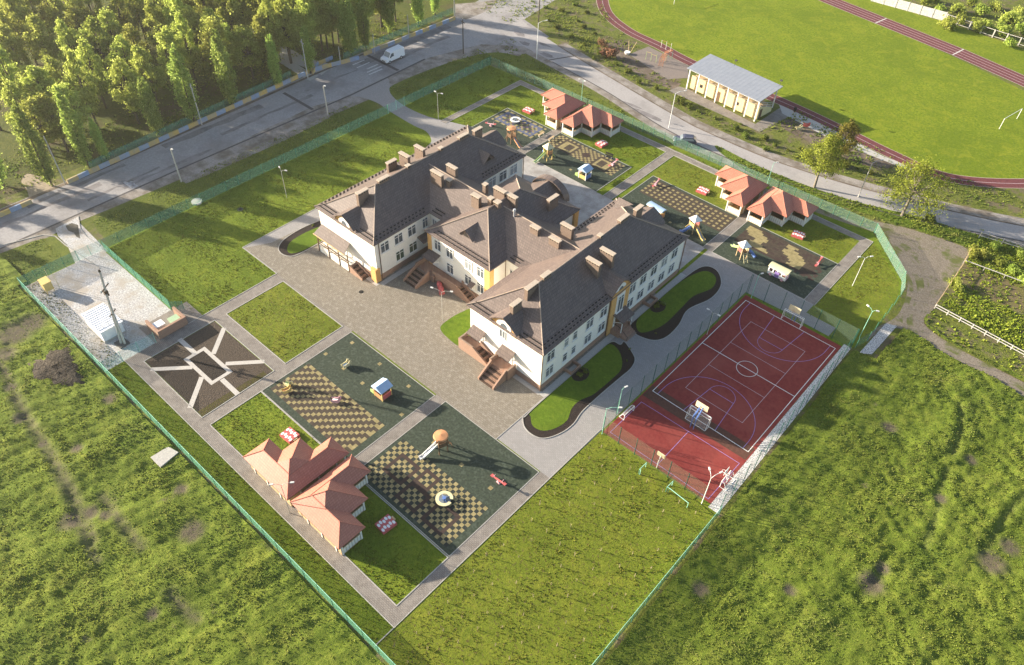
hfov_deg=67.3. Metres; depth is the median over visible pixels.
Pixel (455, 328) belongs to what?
lawn
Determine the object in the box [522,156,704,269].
yard
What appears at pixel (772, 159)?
road seam
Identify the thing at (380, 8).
broadleaf tree
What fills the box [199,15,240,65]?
broadleaf tree
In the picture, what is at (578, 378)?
flower bed
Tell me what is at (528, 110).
covered sandbox
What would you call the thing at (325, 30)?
broadleaf tree
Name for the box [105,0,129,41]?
broadleaf tree
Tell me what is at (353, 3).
broadleaf tree
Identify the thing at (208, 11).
broadleaf tree
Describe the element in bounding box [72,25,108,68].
broadleaf tree
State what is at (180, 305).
wire fence
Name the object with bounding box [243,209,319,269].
yard
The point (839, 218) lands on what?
gravel track
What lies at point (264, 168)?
wire fence
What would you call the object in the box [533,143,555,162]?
slide tower
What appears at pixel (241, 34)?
broadleaf tree
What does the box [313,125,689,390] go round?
kindergarten building
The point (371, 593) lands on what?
path
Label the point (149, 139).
wire fence
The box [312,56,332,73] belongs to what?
street parapet
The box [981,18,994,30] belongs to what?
bush
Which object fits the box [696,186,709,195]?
covered sandbox
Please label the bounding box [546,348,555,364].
window
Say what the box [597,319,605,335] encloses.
window
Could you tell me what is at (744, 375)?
court line
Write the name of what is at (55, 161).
utility pole
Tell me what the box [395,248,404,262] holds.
window
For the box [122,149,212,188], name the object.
road patch
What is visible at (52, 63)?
broadleaf tree
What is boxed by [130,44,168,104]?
broadleaf tree
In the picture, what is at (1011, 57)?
grass
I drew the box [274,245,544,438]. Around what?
yard
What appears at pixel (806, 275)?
rubber paving
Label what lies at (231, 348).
flower bed
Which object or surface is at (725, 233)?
path
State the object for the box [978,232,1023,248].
post fence
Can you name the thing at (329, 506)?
play pavilion
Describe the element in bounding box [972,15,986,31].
bush
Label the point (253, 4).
broadleaf tree
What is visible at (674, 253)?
window
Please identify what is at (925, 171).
broadleaf tree
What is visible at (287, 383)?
spring rider
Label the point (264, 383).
path
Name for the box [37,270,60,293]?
gas cabinet
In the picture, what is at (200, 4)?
broadleaf tree
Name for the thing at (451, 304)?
yard
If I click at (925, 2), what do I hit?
bush
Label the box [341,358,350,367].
spring rider
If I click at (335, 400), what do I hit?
spring rider
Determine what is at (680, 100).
bush
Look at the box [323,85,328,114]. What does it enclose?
concrete pole
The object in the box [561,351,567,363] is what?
window
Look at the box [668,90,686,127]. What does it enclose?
street lamp
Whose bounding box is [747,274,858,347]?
wire fence
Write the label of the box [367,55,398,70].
road seam
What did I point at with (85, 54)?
broadleaf tree
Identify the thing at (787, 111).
concrete apron
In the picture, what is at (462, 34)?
utility pole
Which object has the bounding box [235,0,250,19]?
broadleaf tree
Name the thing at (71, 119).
poplar tree
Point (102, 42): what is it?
broadleaf tree
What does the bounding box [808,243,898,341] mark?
thin lawn
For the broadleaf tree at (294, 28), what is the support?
on the forest floor
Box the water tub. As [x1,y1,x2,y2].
[625,42,636,54]
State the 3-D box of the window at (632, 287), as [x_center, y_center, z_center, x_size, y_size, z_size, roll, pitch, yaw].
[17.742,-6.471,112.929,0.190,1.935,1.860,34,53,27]
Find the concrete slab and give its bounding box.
[151,447,180,467]
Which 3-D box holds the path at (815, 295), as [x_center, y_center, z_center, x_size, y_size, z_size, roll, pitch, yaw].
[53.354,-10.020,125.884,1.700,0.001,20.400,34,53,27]
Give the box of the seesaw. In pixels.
[490,473,506,485]
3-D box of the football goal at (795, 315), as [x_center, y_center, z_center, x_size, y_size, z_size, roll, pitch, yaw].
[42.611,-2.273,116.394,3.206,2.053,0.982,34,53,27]
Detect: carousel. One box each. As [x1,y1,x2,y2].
[435,491,452,506]
[510,117,520,123]
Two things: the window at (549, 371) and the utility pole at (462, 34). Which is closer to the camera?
the window at (549, 371)
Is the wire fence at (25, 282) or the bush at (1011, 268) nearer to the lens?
the wire fence at (25, 282)
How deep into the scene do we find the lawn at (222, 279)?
122.76 m
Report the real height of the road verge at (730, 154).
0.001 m
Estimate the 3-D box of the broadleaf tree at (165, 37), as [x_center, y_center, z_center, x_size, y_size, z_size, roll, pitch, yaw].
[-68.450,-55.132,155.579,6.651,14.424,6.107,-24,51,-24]
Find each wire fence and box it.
[16,277,393,664]
[17,251,78,286]
[88,71,291,167]
[100,105,387,248]
[100,241,171,309]
[168,301,184,309]
[343,7,453,58]
[405,58,489,104]
[490,56,877,231]
[592,506,722,664]
[603,274,752,423]
[603,417,707,499]
[718,329,859,512]
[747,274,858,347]
[855,223,906,346]
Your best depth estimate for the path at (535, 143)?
151.28 m
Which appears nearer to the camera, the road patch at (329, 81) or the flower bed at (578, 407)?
the flower bed at (578, 407)
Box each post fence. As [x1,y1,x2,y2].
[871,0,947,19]
[934,304,1023,356]
[936,249,970,303]
[947,14,1023,45]
[963,260,1022,281]
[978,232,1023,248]
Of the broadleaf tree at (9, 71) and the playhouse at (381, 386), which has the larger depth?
the broadleaf tree at (9, 71)
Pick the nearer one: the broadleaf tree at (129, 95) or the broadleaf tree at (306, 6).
the broadleaf tree at (129, 95)
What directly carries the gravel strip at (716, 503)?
on the lawn at (222, 279)
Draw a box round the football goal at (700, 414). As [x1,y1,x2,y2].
[685,405,711,429]
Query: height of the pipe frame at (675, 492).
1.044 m
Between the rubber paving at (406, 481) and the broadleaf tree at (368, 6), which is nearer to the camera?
the rubber paving at (406, 481)
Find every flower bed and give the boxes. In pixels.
[146,359,198,412]
[147,344,191,360]
[176,321,271,415]
[189,351,226,380]
[279,221,320,255]
[523,342,634,437]
[572,367,589,380]
[631,266,720,339]
[650,301,665,312]
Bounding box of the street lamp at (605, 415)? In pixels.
[602,407,621,432]
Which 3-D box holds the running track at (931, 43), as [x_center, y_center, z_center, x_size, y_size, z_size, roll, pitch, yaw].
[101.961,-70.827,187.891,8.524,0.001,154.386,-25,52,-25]
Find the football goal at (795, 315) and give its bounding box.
[781,308,804,328]
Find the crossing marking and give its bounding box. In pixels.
[352,60,381,74]
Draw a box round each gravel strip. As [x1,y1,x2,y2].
[709,344,850,512]
[860,323,896,353]
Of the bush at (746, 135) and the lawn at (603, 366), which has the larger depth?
the bush at (746, 135)
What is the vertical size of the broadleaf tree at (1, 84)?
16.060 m
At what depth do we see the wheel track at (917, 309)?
117.40 m
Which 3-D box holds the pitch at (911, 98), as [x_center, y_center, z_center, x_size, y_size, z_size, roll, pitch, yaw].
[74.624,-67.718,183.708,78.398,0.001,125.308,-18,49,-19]
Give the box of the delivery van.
[380,44,404,63]
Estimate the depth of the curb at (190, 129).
150.92 m
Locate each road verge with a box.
[0,237,74,286]
[92,100,382,244]
[389,52,672,140]
[715,145,1023,263]
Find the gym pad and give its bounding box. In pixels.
[630,47,687,78]
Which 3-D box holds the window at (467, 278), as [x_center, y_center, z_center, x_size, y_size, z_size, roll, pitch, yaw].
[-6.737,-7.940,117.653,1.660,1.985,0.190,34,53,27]
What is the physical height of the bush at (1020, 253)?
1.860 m
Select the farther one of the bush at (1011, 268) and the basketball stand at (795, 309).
the bush at (1011, 268)
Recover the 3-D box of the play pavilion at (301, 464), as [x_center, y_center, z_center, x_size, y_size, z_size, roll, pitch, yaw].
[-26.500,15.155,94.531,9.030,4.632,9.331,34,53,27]
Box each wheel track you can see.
[888,248,916,329]
[896,245,1023,393]
[923,241,940,301]
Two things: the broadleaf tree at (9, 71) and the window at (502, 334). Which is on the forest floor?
the broadleaf tree at (9, 71)
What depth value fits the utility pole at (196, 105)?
148.79 m
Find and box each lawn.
[26,65,901,664]
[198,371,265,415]
[228,282,341,362]
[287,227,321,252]
[374,432,717,664]
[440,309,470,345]
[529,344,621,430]
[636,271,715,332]
[651,157,742,213]
[762,220,856,261]
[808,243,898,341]
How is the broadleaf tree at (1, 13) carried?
on the forest floor
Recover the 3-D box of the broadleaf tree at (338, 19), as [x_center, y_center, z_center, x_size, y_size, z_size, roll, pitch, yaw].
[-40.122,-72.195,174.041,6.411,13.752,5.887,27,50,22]
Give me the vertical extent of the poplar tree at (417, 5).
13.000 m
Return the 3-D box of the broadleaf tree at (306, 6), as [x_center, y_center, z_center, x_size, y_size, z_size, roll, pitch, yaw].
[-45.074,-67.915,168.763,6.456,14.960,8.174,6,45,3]
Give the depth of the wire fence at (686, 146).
148.94 m
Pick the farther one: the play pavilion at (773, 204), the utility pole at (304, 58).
the utility pole at (304, 58)
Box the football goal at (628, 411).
[619,405,634,419]
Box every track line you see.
[602,0,1023,183]
[819,0,1016,83]
[827,1,1018,81]
[833,1,1022,80]
[836,0,1022,77]
[842,0,1021,74]
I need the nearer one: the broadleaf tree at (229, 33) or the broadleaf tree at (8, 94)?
the broadleaf tree at (8, 94)
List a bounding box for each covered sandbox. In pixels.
[279,427,299,443]
[375,514,396,534]
[522,107,534,113]
[595,140,607,147]
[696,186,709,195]
[791,229,805,239]
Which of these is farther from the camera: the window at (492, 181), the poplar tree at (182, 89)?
the poplar tree at (182, 89)
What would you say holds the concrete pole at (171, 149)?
on the road verge at (369, 106)
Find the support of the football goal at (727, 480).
on the sports court
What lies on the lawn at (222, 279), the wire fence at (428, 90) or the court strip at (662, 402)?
the wire fence at (428, 90)
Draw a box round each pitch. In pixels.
[609,0,1023,178]
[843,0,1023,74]
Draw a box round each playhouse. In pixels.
[370,378,392,401]
[575,164,592,180]
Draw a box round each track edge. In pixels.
[596,0,999,187]
[608,0,1013,178]
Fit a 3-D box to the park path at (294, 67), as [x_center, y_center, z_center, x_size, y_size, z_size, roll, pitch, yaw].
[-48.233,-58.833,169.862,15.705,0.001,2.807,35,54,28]
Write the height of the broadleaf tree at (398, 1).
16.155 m
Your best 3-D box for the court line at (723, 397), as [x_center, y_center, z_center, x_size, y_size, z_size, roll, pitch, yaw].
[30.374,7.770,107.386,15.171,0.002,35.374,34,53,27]
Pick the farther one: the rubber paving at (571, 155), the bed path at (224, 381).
the rubber paving at (571, 155)
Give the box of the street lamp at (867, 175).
[858,159,883,196]
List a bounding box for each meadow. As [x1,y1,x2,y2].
[0,254,383,664]
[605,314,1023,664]
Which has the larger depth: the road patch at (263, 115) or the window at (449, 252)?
the road patch at (263, 115)
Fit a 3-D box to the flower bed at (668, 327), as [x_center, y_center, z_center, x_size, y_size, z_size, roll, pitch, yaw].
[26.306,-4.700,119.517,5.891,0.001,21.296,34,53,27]
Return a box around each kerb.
[0,80,872,646]
[278,220,321,256]
[522,341,635,438]
[631,266,721,340]
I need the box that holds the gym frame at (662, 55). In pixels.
[658,54,666,65]
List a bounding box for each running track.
[597,0,1023,187]
[820,0,1023,86]
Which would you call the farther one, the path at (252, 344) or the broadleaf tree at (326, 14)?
the broadleaf tree at (326, 14)
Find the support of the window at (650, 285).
in the kindergarten building
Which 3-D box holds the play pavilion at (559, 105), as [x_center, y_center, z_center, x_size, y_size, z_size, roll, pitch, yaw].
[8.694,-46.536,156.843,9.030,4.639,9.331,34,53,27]
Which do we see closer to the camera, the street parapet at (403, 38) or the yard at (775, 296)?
the yard at (775, 296)
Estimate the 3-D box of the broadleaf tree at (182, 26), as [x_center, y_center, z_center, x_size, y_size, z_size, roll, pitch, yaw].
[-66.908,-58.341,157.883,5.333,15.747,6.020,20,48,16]
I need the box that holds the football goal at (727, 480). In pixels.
[719,470,734,490]
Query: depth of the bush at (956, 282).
123.24 m
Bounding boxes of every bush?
[553,23,560,29]
[597,37,608,47]
[599,46,619,58]
[624,68,632,72]
[676,96,685,104]
[733,124,739,130]
[741,131,749,138]
[760,134,768,140]
[842,159,850,168]
[920,0,932,5]
[922,212,939,223]
[934,3,946,11]
[937,14,959,30]
[947,275,965,291]
[948,2,967,13]
[953,11,968,24]
[966,0,977,6]
[967,244,993,261]
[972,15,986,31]
[973,1,992,15]
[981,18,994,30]
[988,0,1004,12]
[989,239,1002,249]
[992,254,1009,265]
[994,21,1013,37]
[995,10,1023,25]
[1003,37,1018,46]
[1006,262,1022,274]
[1011,4,1023,20]
[1013,22,1023,36]
[1016,246,1023,259]
[1018,272,1023,283]
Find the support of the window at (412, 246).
in the kindergarten building
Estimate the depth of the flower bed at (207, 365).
107.46 m
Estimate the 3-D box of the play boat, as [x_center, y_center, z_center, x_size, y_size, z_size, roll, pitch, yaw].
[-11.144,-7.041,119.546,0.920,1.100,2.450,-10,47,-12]
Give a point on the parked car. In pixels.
(690, 139)
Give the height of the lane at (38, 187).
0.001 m
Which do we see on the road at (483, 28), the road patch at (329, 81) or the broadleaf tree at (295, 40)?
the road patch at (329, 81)
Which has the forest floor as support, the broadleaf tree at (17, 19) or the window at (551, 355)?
the broadleaf tree at (17, 19)
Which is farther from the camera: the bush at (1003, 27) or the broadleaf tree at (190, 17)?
the bush at (1003, 27)
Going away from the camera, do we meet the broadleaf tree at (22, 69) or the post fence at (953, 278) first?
the post fence at (953, 278)
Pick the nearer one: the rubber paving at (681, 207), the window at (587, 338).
the window at (587, 338)
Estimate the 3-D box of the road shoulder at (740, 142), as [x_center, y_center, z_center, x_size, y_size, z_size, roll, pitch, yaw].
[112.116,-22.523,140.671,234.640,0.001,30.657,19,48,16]
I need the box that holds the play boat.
[437,281,444,294]
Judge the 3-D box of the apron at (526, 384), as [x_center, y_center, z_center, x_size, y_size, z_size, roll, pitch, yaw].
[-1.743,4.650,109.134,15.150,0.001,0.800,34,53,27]
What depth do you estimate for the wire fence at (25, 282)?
119.12 m
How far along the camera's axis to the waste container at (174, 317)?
112.07 m
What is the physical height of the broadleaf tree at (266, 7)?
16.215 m
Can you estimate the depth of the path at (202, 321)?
114.14 m
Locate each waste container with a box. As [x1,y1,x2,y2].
[152,319,164,329]
[167,314,179,322]
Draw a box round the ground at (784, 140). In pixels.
[0,0,1023,664]
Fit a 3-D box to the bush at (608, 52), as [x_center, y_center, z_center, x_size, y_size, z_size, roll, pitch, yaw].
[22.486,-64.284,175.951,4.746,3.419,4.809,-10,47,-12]
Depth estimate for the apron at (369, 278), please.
120.80 m
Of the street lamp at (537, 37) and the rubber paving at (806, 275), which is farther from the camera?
the street lamp at (537, 37)
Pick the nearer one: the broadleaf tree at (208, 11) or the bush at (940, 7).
the broadleaf tree at (208, 11)
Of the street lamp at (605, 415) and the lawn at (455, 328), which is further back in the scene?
the lawn at (455, 328)
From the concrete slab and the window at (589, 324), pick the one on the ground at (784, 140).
the concrete slab
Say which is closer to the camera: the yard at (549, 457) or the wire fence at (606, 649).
the wire fence at (606, 649)
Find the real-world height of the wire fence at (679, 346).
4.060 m
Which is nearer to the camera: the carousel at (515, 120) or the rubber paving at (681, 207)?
the rubber paving at (681, 207)
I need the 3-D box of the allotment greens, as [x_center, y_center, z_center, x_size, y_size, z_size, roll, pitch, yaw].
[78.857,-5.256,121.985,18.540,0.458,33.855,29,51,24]
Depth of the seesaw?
95.08 m
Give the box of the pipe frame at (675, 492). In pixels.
[665,481,688,506]
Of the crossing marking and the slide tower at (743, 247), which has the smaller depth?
the slide tower at (743, 247)
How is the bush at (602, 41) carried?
on the ground at (784, 140)
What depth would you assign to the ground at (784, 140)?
143.08 m
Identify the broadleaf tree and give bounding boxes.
[0,0,22,48]
[0,0,37,64]
[0,23,32,73]
[0,45,21,102]
[0,76,4,130]
[0,79,35,128]
[12,64,46,95]
[16,0,38,32]
[17,64,56,103]
[17,93,62,155]
[20,0,51,38]
[22,13,61,59]
[33,0,65,22]
[35,92,69,152]
[42,54,75,107]
[44,0,72,47]
[46,79,96,132]
[53,17,85,86]
[60,48,99,128]
[61,0,81,20]
[62,4,91,37]
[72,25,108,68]
[73,0,105,29]
[75,37,106,108]
[80,15,115,69]
[95,6,124,53]
[97,51,135,113]
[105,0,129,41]
[107,56,142,123]
[109,33,144,73]
[119,22,156,77]
[122,0,152,52]
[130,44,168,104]
[140,0,170,57]
[152,0,182,23]
[153,24,189,80]
[162,0,192,39]
[164,0,196,13]
[169,10,202,82]
[182,4,205,60]
[192,0,216,23]
[193,26,234,90]
[196,6,223,49]
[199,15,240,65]
[213,0,245,34]
[221,22,243,67]
[230,24,264,78]
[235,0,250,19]
[241,9,260,59]
[245,0,270,14]
[247,12,281,71]
[255,0,285,63]
[271,0,295,22]
[272,0,304,63]
[272,2,300,62]
[291,4,315,45]
[293,0,320,46]
[302,0,334,50]
[313,0,337,48]
[319,0,340,46]
[325,0,342,42]
[337,0,356,28]
[351,0,374,34]
[355,0,376,14]
[374,0,382,26]
[374,0,395,26]
[375,0,392,27]
[393,0,402,21]
[795,132,850,187]
[831,118,861,158]
[866,152,958,225]
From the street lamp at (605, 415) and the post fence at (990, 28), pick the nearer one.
the street lamp at (605, 415)
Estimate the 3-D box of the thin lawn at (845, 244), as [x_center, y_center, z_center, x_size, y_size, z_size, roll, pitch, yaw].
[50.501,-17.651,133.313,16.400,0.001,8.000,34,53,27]
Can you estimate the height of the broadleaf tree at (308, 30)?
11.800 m
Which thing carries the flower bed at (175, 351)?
on the flower bed at (231, 348)
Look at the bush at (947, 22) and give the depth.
192.71 m
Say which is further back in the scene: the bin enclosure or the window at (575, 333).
the bin enclosure
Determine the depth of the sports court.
106.96 m
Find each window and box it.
[380,240,390,254]
[394,232,403,246]
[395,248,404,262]
[407,224,416,238]
[409,240,417,254]
[422,216,428,229]
[434,239,440,252]
[445,246,453,260]
[446,262,453,276]
[464,258,472,272]
[464,274,471,284]
[476,266,483,280]
[476,281,483,293]
[488,175,495,187]
[498,328,505,340]
[499,169,507,183]
[509,163,517,176]
[545,363,553,379]
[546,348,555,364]
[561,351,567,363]
[563,337,568,349]
[570,344,575,356]
[572,329,577,342]
[583,331,591,346]
[585,316,593,331]
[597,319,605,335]
[599,304,607,320]
[616,293,624,314]
[627,296,633,307]
[628,281,636,296]
[636,287,643,301]
[639,272,646,287]
[646,278,654,292]
[649,263,657,278]
[657,270,664,284]
[660,255,668,269]
[667,261,674,275]
[670,246,678,260]
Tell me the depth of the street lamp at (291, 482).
87.23 m
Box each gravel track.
[648,138,879,232]
[867,222,1023,396]
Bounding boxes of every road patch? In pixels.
[0,182,101,228]
[27,163,125,207]
[87,166,159,200]
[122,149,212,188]
[122,181,137,188]
[162,104,263,147]
[220,94,312,134]
[304,69,357,91]
[358,24,450,65]
[387,36,449,63]
[514,31,524,36]
[540,52,553,57]
[623,101,642,109]
[628,106,661,121]
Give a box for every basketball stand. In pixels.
[656,451,665,467]
[690,400,708,428]
[789,304,801,321]
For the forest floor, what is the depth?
156.76 m
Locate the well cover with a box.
[191,198,201,204]
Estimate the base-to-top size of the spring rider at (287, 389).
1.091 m
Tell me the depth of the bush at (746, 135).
153.84 m
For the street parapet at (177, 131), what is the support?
on the road at (483, 28)
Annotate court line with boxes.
[610,303,829,498]
[653,300,835,451]
[685,322,803,422]
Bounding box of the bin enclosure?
[145,306,187,339]
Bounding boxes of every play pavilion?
[242,437,348,506]
[290,454,370,554]
[541,88,585,128]
[560,104,623,136]
[715,165,768,216]
[746,186,818,226]
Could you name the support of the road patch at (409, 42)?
on the road at (483, 28)
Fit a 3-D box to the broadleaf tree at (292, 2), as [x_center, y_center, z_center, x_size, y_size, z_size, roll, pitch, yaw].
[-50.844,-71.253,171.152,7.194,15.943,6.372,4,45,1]
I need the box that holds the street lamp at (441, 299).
[430,287,452,319]
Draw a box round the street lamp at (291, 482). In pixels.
[269,481,293,512]
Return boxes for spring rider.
[281,384,291,393]
[283,379,292,385]
[330,396,340,402]
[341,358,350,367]
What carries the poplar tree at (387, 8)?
on the forest floor
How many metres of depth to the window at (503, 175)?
132.19 m
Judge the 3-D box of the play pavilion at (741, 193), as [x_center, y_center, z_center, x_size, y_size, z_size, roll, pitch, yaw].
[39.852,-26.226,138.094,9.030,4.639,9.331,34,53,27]
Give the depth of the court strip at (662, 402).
102.88 m
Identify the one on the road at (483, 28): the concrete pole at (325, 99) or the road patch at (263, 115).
the road patch at (263, 115)
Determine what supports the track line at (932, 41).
on the running track at (931, 43)
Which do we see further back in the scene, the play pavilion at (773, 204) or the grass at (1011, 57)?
the grass at (1011, 57)
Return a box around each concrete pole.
[170,148,181,181]
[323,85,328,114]
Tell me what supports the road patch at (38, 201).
on the road at (483, 28)
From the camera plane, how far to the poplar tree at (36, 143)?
129.83 m
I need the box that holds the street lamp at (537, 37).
[536,20,547,58]
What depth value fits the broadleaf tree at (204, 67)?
155.10 m
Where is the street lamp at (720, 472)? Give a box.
[701,467,722,503]
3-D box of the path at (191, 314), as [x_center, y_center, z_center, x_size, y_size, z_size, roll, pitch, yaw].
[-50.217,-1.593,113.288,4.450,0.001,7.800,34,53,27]
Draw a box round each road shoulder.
[0,44,524,252]
[172,101,337,182]
[517,46,1023,246]
[559,43,1023,224]
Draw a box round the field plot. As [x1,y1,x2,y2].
[952,264,1023,311]
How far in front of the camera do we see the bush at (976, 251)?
128.49 m
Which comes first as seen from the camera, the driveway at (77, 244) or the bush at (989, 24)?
the driveway at (77, 244)
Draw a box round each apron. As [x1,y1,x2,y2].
[317,244,379,285]
[380,256,422,284]
[513,374,541,394]
[540,273,685,396]
[669,86,787,131]
[779,105,923,174]
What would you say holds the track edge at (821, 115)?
on the running track at (995, 182)
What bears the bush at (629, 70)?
on the ground at (784, 140)
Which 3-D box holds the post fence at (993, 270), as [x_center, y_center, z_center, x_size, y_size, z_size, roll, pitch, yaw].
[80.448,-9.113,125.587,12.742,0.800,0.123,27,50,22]
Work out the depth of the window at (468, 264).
115.49 m
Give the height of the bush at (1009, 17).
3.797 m
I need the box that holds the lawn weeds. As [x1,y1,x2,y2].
[233,158,897,664]
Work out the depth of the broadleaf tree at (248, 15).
164.38 m
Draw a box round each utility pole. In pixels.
[43,136,65,183]
[189,84,202,124]
[300,39,307,77]
[461,19,464,53]
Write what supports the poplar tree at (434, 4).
on the forest floor
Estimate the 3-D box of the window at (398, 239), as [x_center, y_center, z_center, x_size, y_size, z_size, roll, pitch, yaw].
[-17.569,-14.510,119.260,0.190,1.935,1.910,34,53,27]
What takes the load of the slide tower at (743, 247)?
on the rubber paving at (806, 275)
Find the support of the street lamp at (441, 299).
on the yard at (396, 325)
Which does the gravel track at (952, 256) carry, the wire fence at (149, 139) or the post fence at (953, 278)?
the post fence at (953, 278)
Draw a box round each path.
[125,354,404,625]
[137,274,284,360]
[139,302,201,342]
[150,328,263,407]
[203,326,351,424]
[216,314,284,370]
[252,28,328,74]
[277,53,317,79]
[284,280,344,325]
[355,394,444,464]
[397,471,548,614]
[442,83,519,122]
[516,80,871,244]
[518,126,561,153]
[604,152,672,198]
[703,210,748,251]
[805,241,868,303]
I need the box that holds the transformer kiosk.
[81,303,125,342]
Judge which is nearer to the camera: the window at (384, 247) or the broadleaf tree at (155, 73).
the window at (384, 247)
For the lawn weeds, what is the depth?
89.63 m
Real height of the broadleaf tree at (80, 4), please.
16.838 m
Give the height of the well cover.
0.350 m
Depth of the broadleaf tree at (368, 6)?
174.76 m
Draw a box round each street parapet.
[0,199,32,217]
[66,56,358,183]
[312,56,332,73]
[363,16,454,55]
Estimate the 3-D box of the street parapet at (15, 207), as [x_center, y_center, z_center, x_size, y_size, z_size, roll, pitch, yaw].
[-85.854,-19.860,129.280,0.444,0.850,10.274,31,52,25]
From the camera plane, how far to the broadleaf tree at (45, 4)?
167.48 m
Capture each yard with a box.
[23,250,169,371]
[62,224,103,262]
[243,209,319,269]
[245,225,323,269]
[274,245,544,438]
[385,253,655,388]
[497,411,602,477]
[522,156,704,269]
[581,250,760,427]
[746,278,813,318]
[799,313,834,335]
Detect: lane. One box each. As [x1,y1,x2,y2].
[21,174,54,199]
[455,0,496,18]
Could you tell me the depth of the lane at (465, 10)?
193.93 m
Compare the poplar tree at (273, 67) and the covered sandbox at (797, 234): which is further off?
the poplar tree at (273, 67)
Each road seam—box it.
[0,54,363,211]
[0,59,424,248]
[283,92,312,109]
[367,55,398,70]
[553,62,1023,241]
[557,45,1023,225]
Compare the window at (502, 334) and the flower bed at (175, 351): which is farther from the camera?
the flower bed at (175, 351)
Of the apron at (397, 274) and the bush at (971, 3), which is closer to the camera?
the apron at (397, 274)
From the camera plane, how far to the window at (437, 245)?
118.49 m
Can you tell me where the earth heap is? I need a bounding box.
[27,344,84,388]
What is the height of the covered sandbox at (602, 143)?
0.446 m
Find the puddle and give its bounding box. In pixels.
[66,223,79,237]
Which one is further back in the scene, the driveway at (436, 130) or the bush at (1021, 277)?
the driveway at (436, 130)
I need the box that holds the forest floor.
[0,0,477,199]
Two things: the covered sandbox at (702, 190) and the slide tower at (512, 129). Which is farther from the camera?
the slide tower at (512, 129)
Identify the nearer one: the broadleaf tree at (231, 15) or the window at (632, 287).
the window at (632, 287)
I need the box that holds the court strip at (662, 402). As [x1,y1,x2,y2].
[643,385,754,459]
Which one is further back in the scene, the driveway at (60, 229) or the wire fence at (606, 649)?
the driveway at (60, 229)
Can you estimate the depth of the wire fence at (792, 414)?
102.00 m
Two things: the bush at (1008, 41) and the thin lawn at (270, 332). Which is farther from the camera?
the bush at (1008, 41)
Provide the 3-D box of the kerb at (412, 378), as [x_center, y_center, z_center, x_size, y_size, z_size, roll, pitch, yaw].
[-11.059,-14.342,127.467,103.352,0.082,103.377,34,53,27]
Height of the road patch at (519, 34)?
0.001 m
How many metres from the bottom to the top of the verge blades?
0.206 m
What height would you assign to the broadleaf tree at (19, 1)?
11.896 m
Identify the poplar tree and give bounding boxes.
[0,153,7,188]
[8,99,56,186]
[54,86,93,167]
[88,116,109,156]
[134,76,166,134]
[166,42,199,121]
[210,28,237,104]
[265,33,283,84]
[299,25,316,73]
[336,0,359,54]
[355,0,370,48]
[379,0,396,33]
[410,0,425,22]
[430,0,439,14]
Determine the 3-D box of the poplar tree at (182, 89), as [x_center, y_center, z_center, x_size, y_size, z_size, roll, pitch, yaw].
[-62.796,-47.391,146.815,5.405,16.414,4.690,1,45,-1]
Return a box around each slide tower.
[418,429,453,459]
[506,125,521,147]
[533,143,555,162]
[679,215,705,240]
[731,241,755,262]
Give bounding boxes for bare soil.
[608,40,680,88]
[781,119,896,167]
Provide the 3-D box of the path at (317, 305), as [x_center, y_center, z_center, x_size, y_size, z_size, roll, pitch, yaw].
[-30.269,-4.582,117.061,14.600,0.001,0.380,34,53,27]
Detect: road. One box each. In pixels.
[0,0,553,247]
[499,19,1023,240]
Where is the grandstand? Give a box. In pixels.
[686,54,782,121]
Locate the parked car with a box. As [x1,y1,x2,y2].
[673,134,696,146]
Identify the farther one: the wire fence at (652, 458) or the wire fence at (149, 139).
the wire fence at (149, 139)
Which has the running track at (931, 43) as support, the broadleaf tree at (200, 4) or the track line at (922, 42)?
the track line at (922, 42)
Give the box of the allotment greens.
[927,230,1023,370]
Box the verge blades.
[5,50,497,279]
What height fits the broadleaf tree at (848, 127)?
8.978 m
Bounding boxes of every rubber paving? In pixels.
[263,333,433,457]
[364,402,537,554]
[473,108,551,149]
[525,133,630,190]
[622,176,736,245]
[713,221,836,298]
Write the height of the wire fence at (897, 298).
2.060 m
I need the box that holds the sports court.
[603,295,841,503]
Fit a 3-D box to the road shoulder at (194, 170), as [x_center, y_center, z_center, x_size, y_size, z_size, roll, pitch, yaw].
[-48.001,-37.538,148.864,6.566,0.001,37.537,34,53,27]
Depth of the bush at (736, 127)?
155.83 m
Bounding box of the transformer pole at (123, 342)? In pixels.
[98,269,129,348]
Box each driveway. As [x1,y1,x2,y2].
[56,217,106,253]
[351,78,465,144]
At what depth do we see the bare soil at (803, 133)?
154.35 m
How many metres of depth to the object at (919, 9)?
199.52 m
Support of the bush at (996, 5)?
on the ground at (784, 140)

